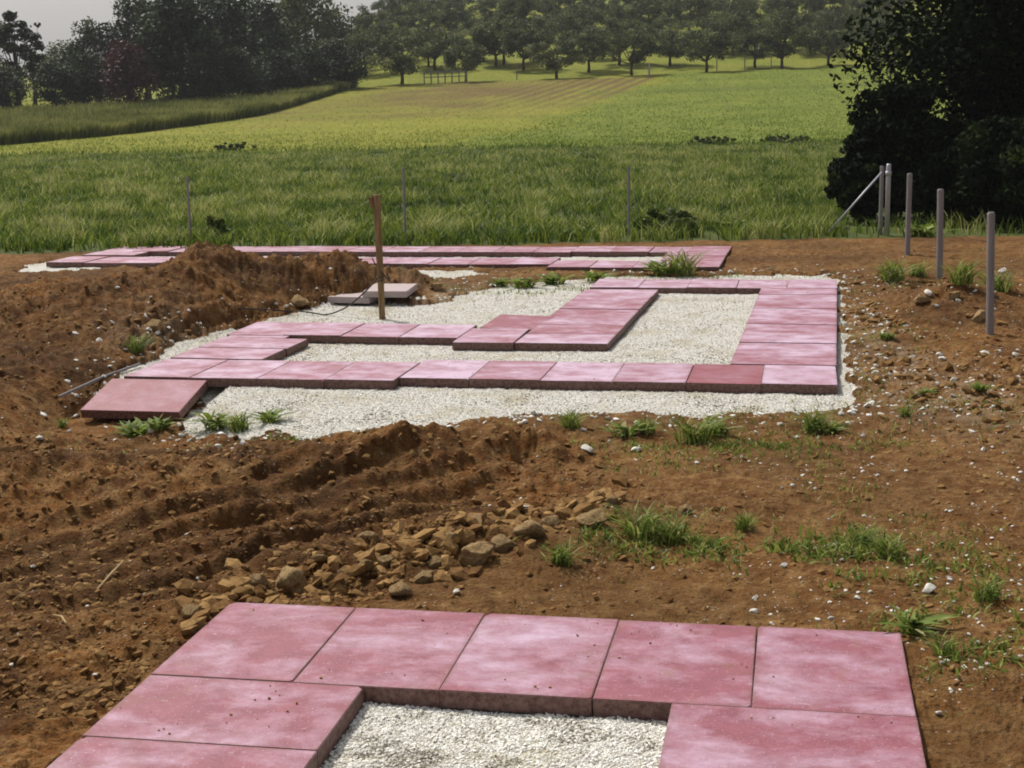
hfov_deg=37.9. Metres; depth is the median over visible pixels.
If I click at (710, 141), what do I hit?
tussock
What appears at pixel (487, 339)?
paver
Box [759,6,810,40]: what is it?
orchard tree
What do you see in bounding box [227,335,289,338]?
paver
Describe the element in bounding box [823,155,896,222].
shrub
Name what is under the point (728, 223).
leafy weed
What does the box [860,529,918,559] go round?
grass tuft
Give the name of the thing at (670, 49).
orchard tree
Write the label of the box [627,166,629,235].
fence post
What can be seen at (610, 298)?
paver
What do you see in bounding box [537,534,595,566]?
grass tuft
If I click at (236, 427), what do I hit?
grass tuft
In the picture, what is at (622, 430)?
leafy weed
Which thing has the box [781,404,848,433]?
grass tuft
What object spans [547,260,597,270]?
paver
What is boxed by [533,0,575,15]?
orchard tree
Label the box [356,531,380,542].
soil clod
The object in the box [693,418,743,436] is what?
leafy weed
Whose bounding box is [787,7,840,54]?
orchard tree
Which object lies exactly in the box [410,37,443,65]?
orchard tree
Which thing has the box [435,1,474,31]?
orchard tree
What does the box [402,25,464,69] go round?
orchard tree
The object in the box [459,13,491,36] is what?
orchard tree
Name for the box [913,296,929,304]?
soil clod
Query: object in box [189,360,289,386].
paver
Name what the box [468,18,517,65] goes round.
orchard tree
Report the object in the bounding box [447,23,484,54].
orchard tree
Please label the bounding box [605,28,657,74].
orchard tree
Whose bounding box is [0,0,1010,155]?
field
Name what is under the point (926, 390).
leafy weed
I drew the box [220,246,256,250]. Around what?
paver
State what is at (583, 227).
leafy weed
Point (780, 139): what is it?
tussock
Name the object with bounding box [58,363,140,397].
lath
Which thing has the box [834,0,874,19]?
orchard tree
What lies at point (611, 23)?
orchard tree
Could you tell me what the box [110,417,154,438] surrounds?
leafy weed
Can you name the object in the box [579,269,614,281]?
leafy weed
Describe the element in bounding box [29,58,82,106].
bush
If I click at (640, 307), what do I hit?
paver
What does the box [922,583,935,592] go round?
stone
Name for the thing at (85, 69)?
broadleaf tree
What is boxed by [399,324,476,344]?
paver
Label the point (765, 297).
paver
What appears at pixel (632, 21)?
orchard tree
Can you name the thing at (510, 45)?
orchard tree
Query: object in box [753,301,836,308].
paver
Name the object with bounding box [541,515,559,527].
soil clod
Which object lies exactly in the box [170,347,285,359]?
paver
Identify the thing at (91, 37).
broadleaf tree
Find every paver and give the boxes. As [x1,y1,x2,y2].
[46,256,108,266]
[47,737,317,767]
[80,379,207,419]
[82,252,149,256]
[82,675,364,767]
[83,257,141,267]
[100,247,146,251]
[119,257,174,267]
[124,359,227,379]
[133,246,186,255]
[151,602,355,682]
[167,247,186,255]
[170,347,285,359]
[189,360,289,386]
[199,337,307,355]
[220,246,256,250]
[227,322,308,335]
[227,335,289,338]
[241,246,289,255]
[256,361,353,388]
[273,246,324,255]
[283,322,364,342]
[293,608,484,707]
[308,246,360,254]
[325,361,419,388]
[328,292,377,303]
[340,323,420,344]
[348,246,395,256]
[361,257,403,266]
[362,284,417,297]
[383,246,431,256]
[388,257,441,268]
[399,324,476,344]
[399,360,489,387]
[418,247,465,256]
[427,258,480,267]
[439,614,618,716]
[452,328,529,350]
[456,246,504,256]
[468,258,518,267]
[469,360,556,388]
[480,314,553,330]
[493,246,540,256]
[509,257,560,267]
[515,333,615,351]
[527,325,624,341]
[531,247,577,256]
[539,316,631,330]
[540,362,624,389]
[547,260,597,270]
[550,309,638,323]
[559,301,645,315]
[570,295,651,307]
[571,246,616,256]
[579,289,658,301]
[589,261,638,270]
[590,279,644,288]
[593,620,756,720]
[609,246,654,256]
[612,363,693,391]
[632,261,679,271]
[638,279,691,293]
[649,247,691,256]
[658,703,926,767]
[660,256,725,264]
[665,252,727,257]
[678,260,722,271]
[686,364,763,392]
[687,279,738,293]
[689,246,731,255]
[730,352,836,366]
[736,343,836,353]
[737,280,786,293]
[739,332,836,348]
[744,324,836,333]
[747,315,836,324]
[750,308,836,315]
[752,626,915,716]
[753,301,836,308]
[756,294,836,301]
[759,288,836,294]
[761,365,837,393]
[787,279,837,293]
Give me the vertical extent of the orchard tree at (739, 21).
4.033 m
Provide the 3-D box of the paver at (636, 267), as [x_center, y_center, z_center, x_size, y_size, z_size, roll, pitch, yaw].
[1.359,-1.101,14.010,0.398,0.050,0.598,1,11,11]
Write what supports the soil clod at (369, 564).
on the ground at (984, 728)
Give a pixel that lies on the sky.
(56, 17)
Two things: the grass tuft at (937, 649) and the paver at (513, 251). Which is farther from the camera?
the paver at (513, 251)
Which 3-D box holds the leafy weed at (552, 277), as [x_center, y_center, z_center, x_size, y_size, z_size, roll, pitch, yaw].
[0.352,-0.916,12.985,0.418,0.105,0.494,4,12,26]
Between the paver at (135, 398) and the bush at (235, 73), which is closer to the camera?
the paver at (135, 398)
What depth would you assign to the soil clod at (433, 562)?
4.92 m
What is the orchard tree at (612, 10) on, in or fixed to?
on the field
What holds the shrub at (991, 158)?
on the meadow
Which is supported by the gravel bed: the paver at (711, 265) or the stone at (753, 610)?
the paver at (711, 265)
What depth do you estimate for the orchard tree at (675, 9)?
141.07 m
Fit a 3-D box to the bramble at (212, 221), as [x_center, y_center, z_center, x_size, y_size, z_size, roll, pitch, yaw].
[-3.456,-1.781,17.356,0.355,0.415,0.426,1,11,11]
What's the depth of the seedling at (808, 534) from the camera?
5.30 m
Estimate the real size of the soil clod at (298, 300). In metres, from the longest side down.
0.142 x 0.141 x 0.093 m
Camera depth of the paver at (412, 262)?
14.52 m
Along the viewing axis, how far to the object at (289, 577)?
4.80 m
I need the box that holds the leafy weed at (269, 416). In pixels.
[243,407,294,424]
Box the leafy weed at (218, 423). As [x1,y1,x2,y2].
[177,407,250,430]
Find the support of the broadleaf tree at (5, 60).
on the field
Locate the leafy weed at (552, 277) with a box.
[536,271,575,284]
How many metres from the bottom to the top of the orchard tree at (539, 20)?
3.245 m
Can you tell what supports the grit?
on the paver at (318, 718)
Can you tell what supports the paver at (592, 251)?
on the ground at (984, 728)
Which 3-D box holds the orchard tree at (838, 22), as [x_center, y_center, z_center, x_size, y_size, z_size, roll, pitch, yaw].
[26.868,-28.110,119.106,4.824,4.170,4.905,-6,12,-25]
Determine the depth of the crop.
81.96 m
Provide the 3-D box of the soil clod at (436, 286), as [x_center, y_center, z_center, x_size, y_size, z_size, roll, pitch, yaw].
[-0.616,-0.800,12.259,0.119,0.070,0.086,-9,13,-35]
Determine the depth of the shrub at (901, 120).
18.33 m
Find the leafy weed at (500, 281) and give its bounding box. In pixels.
[489,277,511,286]
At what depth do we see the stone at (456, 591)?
4.67 m
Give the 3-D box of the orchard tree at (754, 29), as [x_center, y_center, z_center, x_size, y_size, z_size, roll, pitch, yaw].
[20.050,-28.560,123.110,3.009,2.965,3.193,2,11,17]
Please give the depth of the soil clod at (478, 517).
5.23 m
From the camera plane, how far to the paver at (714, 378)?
8.14 m
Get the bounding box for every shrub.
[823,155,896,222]
[839,80,959,219]
[884,116,984,222]
[945,115,1023,229]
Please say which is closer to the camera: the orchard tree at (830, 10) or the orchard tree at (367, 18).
the orchard tree at (830, 10)
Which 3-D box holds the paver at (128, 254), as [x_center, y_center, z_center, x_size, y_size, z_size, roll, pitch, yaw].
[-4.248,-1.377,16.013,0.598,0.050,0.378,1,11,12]
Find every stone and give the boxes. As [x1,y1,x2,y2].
[453,588,460,593]
[581,444,592,452]
[631,447,641,451]
[749,608,757,613]
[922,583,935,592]
[924,289,931,295]
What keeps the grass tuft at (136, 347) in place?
on the ground at (984, 728)
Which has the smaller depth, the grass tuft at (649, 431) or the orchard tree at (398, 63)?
the grass tuft at (649, 431)
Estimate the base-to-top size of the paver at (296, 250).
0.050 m
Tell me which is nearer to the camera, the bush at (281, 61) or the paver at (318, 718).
the paver at (318, 718)
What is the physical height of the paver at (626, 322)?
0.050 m
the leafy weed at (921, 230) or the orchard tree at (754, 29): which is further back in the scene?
the orchard tree at (754, 29)
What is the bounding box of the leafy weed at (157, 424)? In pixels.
[129,414,181,430]
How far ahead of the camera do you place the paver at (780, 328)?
9.88 m
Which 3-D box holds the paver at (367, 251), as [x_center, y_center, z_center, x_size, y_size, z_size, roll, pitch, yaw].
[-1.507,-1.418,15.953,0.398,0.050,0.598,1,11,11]
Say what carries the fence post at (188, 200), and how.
on the meadow
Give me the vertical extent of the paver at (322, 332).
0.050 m
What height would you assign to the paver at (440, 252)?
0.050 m
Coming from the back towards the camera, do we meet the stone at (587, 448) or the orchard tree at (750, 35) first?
the orchard tree at (750, 35)
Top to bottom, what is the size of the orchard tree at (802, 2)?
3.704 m
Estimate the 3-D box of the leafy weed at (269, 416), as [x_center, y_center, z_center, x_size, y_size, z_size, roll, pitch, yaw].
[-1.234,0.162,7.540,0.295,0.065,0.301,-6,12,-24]
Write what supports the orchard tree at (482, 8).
on the field
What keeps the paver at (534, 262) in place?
on the gravel bed
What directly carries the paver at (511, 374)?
on the gravel bed
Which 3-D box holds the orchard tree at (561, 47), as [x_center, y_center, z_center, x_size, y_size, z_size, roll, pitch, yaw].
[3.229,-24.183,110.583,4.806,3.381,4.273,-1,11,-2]
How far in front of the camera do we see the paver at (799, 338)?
9.47 m
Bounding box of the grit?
[120,359,899,733]
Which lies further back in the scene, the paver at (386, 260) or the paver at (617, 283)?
the paver at (386, 260)
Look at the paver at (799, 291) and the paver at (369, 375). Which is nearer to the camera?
the paver at (369, 375)
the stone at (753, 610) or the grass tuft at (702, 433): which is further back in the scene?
the grass tuft at (702, 433)
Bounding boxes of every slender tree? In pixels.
[0,10,35,105]
[17,22,45,104]
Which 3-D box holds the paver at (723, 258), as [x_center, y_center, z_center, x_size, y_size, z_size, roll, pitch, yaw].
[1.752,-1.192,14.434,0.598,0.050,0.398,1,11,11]
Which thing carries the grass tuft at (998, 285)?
on the ground at (984, 728)
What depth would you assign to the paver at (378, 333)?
9.99 m
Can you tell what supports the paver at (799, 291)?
on the gravel bed
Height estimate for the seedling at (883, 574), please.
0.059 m
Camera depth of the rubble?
8.72 m
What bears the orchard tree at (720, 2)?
on the field
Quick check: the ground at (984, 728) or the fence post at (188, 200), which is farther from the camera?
the fence post at (188, 200)
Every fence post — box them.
[186,176,191,241]
[402,167,406,243]
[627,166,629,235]
[878,166,883,234]
[905,173,911,254]
[936,189,943,278]
[986,212,994,334]
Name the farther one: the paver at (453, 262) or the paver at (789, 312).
the paver at (453, 262)
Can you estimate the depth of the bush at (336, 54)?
105.99 m
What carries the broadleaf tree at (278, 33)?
on the field
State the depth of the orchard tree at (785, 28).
110.52 m
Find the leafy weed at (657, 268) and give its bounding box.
[640,259,688,274]
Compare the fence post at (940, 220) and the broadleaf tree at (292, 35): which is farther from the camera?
the broadleaf tree at (292, 35)
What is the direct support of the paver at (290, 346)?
on the gravel bed
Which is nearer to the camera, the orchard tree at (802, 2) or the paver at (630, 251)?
the paver at (630, 251)
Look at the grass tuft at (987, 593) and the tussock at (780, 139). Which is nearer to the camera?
the grass tuft at (987, 593)
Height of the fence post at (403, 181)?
0.972 m
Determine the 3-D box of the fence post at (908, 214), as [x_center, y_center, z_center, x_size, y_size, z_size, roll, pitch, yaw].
[3.880,-1.587,14.617,0.052,0.943,0.055,1,11,11]
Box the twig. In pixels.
[97,560,123,588]
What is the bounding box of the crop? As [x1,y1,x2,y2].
[0,80,357,144]
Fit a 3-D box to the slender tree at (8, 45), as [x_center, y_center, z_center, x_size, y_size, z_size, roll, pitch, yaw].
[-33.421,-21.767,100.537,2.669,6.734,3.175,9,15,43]
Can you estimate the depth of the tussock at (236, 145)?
55.24 m
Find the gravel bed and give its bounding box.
[19,256,855,767]
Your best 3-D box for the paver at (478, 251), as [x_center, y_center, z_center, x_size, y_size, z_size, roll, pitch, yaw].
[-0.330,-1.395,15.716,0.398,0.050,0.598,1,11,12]
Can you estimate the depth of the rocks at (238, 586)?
4.95 m
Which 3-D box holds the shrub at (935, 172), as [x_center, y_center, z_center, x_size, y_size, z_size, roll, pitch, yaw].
[5.387,-2.597,18.288,1.798,1.363,1.813,-5,11,-21]
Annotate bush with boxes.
[0,62,33,108]
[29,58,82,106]
[176,50,233,99]
[215,46,274,95]
[254,48,306,92]
[286,40,340,88]
[315,37,373,83]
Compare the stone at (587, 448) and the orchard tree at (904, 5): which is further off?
the orchard tree at (904, 5)
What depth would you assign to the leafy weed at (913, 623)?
4.30 m
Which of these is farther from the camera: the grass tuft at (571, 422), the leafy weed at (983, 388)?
the leafy weed at (983, 388)
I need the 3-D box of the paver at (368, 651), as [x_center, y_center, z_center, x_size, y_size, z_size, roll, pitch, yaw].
[-0.330,0.760,4.203,0.398,0.050,0.598,1,11,11]
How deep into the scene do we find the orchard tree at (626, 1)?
158.90 m
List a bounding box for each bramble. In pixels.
[201,213,229,236]
[632,207,697,234]
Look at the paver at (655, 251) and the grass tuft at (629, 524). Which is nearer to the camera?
the grass tuft at (629, 524)
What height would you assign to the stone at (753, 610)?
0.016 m
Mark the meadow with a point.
(892, 234)
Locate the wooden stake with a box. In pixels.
[368,194,384,319]
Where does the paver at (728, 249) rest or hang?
on the ground at (984, 728)
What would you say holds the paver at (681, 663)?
on the ground at (984, 728)
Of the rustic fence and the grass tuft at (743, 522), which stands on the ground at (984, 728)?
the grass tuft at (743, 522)
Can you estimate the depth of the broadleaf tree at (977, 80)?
18.91 m
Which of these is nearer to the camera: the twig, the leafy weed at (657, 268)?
the twig
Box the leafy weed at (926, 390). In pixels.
[915,386,938,394]
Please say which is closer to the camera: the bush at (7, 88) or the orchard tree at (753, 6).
the bush at (7, 88)
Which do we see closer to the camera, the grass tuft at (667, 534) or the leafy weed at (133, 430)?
the grass tuft at (667, 534)
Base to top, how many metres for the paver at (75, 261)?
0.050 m
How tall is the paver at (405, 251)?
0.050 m
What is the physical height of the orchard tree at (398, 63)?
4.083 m
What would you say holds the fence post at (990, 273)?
on the ground at (984, 728)
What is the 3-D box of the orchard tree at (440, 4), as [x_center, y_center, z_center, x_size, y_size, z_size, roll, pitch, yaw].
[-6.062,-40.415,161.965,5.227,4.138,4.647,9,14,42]
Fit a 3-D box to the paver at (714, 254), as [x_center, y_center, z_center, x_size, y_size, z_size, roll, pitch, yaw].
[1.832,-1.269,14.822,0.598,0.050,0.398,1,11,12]
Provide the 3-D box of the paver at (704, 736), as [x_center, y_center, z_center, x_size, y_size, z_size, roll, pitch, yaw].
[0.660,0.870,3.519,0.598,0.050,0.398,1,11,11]
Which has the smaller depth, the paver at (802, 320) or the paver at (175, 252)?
the paver at (802, 320)
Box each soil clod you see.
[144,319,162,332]
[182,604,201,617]
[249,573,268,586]
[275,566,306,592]
[291,294,309,306]
[311,554,326,561]
[334,569,346,574]
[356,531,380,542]
[359,559,374,570]
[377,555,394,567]
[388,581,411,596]
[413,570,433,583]
[426,556,441,568]
[430,282,442,290]
[446,531,458,539]
[471,514,483,525]
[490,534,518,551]
[500,509,506,518]
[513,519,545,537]
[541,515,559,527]
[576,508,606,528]
[603,495,617,504]
[678,504,692,513]
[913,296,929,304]
[948,291,960,300]
[972,310,985,322]
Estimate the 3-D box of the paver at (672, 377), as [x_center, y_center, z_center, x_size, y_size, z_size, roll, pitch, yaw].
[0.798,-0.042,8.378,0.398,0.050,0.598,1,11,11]
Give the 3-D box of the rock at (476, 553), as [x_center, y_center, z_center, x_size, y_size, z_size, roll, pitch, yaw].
[-0.117,0.580,4.974,0.124,0.104,0.111,-3,16,-6]
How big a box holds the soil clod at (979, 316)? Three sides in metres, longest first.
0.169 x 0.107 x 0.095 m
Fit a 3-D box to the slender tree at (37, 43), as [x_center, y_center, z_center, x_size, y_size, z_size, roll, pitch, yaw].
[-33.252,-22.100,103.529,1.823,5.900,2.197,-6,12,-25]
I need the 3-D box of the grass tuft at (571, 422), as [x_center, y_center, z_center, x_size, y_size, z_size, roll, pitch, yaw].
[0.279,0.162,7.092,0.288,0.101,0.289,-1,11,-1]
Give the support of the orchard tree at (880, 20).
on the field
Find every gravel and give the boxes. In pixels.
[320,702,667,767]
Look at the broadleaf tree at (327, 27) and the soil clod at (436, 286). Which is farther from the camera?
the broadleaf tree at (327, 27)
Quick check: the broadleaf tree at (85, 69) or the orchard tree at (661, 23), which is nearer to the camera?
the broadleaf tree at (85, 69)
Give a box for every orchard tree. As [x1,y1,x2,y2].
[340,27,385,76]
[349,4,391,32]
[364,30,438,83]
[369,20,416,54]
[370,0,400,11]
[380,0,429,24]
[381,8,416,36]
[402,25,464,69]
[403,0,431,7]
[410,10,446,33]
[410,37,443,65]
[431,0,476,22]
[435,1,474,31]
[441,35,487,72]
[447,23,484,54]
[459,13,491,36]
[468,0,507,21]
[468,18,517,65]
[479,12,522,64]
[492,0,548,27]
[495,18,554,69]
[520,23,556,61]
[523,34,587,77]
[530,9,567,33]
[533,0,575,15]
[540,13,583,44]
[553,2,606,31]
[565,25,614,71]
[575,0,605,21]
[577,24,601,58]
[588,16,651,64]
[593,0,639,25]
[603,0,636,19]
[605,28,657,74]
[621,17,651,50]
[622,0,656,15]
[624,0,670,23]
[642,13,694,44]
[642,23,697,65]
[660,0,720,30]
[674,20,734,71]
[694,12,732,36]
[696,0,734,18]
[706,8,764,55]
[716,0,769,20]
[729,25,785,67]
[740,21,766,50]
[756,17,814,68]
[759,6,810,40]
[762,0,800,15]
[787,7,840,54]
[796,0,825,12]
[801,21,855,65]
[803,0,841,13]
[811,7,839,41]
[822,5,876,55]
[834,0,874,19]
[848,13,908,59]
[856,0,903,14]
[892,14,918,37]
[893,0,915,6]
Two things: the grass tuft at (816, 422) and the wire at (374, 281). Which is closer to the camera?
the grass tuft at (816, 422)
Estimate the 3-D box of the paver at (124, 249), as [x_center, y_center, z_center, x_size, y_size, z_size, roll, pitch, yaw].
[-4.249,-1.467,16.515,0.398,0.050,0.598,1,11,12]
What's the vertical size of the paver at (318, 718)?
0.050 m
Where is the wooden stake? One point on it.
(375, 201)
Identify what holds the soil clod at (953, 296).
on the ground at (984, 728)
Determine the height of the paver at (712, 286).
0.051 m
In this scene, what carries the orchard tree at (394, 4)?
on the field
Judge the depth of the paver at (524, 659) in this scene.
4.03 m
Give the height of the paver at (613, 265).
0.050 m
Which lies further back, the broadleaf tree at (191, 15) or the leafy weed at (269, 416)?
the broadleaf tree at (191, 15)
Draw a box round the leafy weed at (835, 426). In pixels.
[818,420,853,433]
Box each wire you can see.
[238,278,376,314]
[372,258,389,281]
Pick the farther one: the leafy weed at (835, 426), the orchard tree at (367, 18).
the orchard tree at (367, 18)
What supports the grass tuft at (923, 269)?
on the ground at (984, 728)
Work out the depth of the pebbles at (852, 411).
7.41 m
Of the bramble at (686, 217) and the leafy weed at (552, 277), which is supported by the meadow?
the bramble at (686, 217)
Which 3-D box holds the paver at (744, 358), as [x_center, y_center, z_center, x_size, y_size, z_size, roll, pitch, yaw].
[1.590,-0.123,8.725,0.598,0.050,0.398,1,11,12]
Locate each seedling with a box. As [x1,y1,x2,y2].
[770,521,781,533]
[797,519,832,538]
[875,562,904,578]
[973,555,999,566]
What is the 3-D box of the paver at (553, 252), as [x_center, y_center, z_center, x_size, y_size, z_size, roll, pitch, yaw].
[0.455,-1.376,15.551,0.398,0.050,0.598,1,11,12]
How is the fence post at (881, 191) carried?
on the meadow
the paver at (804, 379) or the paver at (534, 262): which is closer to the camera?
the paver at (804, 379)
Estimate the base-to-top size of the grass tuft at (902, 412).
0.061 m
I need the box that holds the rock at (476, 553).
[459,541,494,566]
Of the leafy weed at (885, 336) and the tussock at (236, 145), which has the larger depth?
the tussock at (236, 145)
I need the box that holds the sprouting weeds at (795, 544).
[35,264,1023,717]
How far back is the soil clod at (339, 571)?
4.89 m
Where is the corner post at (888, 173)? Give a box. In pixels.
[828,164,891,235]
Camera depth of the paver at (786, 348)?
9.11 m
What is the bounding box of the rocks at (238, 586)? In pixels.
[173,474,627,634]
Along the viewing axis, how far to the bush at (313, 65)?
103.01 m
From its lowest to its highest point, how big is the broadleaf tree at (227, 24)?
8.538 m
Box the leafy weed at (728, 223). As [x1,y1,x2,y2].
[713,219,746,229]
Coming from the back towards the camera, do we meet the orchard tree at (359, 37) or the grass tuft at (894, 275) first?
the orchard tree at (359, 37)
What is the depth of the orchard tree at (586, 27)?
123.59 m
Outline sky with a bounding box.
[0,0,401,77]
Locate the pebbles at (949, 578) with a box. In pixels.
[1,248,1023,692]
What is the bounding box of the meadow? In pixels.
[0,143,1023,254]
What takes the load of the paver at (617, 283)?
on the gravel bed
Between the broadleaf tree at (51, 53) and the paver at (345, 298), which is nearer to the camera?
the paver at (345, 298)
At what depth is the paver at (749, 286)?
12.23 m
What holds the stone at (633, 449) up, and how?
on the ground at (984, 728)
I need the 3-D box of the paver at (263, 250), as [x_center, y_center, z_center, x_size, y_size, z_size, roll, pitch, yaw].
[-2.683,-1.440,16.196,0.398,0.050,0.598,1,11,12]
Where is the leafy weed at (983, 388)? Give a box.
[964,380,995,391]
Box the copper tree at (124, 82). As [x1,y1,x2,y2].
[93,37,162,102]
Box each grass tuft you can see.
[51,417,70,427]
[112,331,162,352]
[211,407,259,432]
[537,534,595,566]
[549,405,596,429]
[584,500,690,540]
[626,415,664,435]
[630,505,709,545]
[649,246,726,275]
[650,409,745,445]
[719,510,765,531]
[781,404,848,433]
[830,519,901,546]
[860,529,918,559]
[863,257,927,282]
[895,403,921,416]
[903,259,933,276]
[910,628,982,657]
[930,257,984,284]
[949,570,1018,603]
[974,269,1021,292]
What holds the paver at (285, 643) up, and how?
on the ground at (984, 728)
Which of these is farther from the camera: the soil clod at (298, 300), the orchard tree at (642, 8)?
the orchard tree at (642, 8)
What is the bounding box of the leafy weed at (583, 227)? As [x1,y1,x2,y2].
[565,225,592,231]
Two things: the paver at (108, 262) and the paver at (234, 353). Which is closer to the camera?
the paver at (234, 353)
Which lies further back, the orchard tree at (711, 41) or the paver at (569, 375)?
the orchard tree at (711, 41)
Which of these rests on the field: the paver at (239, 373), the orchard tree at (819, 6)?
the orchard tree at (819, 6)
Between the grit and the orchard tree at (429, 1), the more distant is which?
the orchard tree at (429, 1)
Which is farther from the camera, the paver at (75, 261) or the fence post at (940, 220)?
the paver at (75, 261)
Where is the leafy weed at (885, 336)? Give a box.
[876,331,899,339]
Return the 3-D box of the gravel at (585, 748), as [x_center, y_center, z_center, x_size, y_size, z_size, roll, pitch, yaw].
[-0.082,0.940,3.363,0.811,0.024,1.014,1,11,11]
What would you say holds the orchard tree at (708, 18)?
on the field
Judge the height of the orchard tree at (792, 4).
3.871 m
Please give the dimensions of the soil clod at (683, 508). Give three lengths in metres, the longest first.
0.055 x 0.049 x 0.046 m
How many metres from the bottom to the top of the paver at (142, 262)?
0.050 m
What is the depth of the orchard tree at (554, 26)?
131.15 m
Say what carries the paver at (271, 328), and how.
on the gravel bed
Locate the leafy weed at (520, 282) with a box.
[507,276,541,288]
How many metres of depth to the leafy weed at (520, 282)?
12.70 m
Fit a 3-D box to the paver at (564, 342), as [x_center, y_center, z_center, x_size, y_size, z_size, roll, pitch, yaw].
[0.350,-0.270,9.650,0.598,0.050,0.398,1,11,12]
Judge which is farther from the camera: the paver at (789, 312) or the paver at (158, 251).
the paver at (158, 251)
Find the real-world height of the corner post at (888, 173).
0.897 m
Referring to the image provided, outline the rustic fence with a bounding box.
[423,69,466,83]
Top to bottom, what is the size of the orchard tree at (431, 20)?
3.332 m
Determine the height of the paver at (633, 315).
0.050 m
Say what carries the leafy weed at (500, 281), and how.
on the gravel bed
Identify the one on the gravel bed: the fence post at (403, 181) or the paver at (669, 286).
the paver at (669, 286)
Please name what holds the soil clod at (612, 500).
on the ground at (984, 728)
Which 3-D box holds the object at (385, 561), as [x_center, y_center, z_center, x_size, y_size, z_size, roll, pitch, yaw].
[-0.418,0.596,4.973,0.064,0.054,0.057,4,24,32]
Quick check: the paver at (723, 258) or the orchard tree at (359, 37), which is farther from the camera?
the orchard tree at (359, 37)
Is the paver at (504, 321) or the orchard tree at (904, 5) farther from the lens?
the orchard tree at (904, 5)
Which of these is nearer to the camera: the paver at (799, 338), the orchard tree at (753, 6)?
the paver at (799, 338)
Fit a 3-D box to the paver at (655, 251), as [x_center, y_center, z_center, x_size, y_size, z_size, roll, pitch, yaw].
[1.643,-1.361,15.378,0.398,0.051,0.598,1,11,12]
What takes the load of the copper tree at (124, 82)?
on the field
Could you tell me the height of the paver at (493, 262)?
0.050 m
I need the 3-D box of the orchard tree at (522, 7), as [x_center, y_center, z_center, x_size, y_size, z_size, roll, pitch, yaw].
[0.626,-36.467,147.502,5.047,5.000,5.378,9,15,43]
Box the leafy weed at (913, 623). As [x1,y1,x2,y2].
[875,601,957,635]
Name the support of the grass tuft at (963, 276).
on the ground at (984, 728)
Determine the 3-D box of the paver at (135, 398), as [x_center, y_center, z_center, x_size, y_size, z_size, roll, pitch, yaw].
[-2.046,0.083,8.329,0.578,0.050,0.418,1,25,11]
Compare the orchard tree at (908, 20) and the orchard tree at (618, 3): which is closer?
the orchard tree at (908, 20)
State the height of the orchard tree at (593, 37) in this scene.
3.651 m
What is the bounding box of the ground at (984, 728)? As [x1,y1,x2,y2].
[0,236,1023,767]
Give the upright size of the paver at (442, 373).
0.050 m
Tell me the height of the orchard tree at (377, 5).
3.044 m
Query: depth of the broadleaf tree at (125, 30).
108.19 m
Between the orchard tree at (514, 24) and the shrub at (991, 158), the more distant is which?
the orchard tree at (514, 24)
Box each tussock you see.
[214,141,256,149]
[690,135,736,143]
[759,134,809,142]
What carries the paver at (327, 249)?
on the gravel bed
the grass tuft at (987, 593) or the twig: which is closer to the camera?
the grass tuft at (987, 593)
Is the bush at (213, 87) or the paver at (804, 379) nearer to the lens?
the paver at (804, 379)
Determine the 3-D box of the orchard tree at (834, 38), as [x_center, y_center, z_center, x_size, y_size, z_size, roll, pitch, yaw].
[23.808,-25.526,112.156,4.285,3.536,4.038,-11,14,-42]
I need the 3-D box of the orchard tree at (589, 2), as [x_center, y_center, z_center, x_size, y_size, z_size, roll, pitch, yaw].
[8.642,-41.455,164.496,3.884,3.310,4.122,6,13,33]
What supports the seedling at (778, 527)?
on the ground at (984, 728)
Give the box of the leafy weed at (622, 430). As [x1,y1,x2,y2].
[596,419,658,438]
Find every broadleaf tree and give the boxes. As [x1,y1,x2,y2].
[0,53,12,107]
[20,40,74,99]
[57,49,109,104]
[58,16,130,103]
[109,0,188,98]
[129,0,231,101]
[162,0,272,95]
[222,0,298,92]
[240,0,369,71]
[251,26,319,52]
[828,0,1023,122]
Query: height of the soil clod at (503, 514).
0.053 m
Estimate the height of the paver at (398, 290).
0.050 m
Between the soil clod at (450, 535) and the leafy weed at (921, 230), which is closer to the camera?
the soil clod at (450, 535)
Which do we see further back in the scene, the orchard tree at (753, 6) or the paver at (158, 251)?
the orchard tree at (753, 6)
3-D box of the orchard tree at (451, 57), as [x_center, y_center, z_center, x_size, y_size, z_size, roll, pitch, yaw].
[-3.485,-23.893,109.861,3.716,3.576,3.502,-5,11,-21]
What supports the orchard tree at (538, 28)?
on the field
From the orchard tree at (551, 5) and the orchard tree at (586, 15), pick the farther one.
the orchard tree at (551, 5)
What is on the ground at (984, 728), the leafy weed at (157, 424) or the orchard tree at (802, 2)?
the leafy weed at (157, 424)
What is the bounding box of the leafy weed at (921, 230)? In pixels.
[895,223,962,236]
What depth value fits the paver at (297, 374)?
8.50 m
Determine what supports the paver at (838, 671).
on the ground at (984, 728)
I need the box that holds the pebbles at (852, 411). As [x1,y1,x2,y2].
[23,265,920,450]

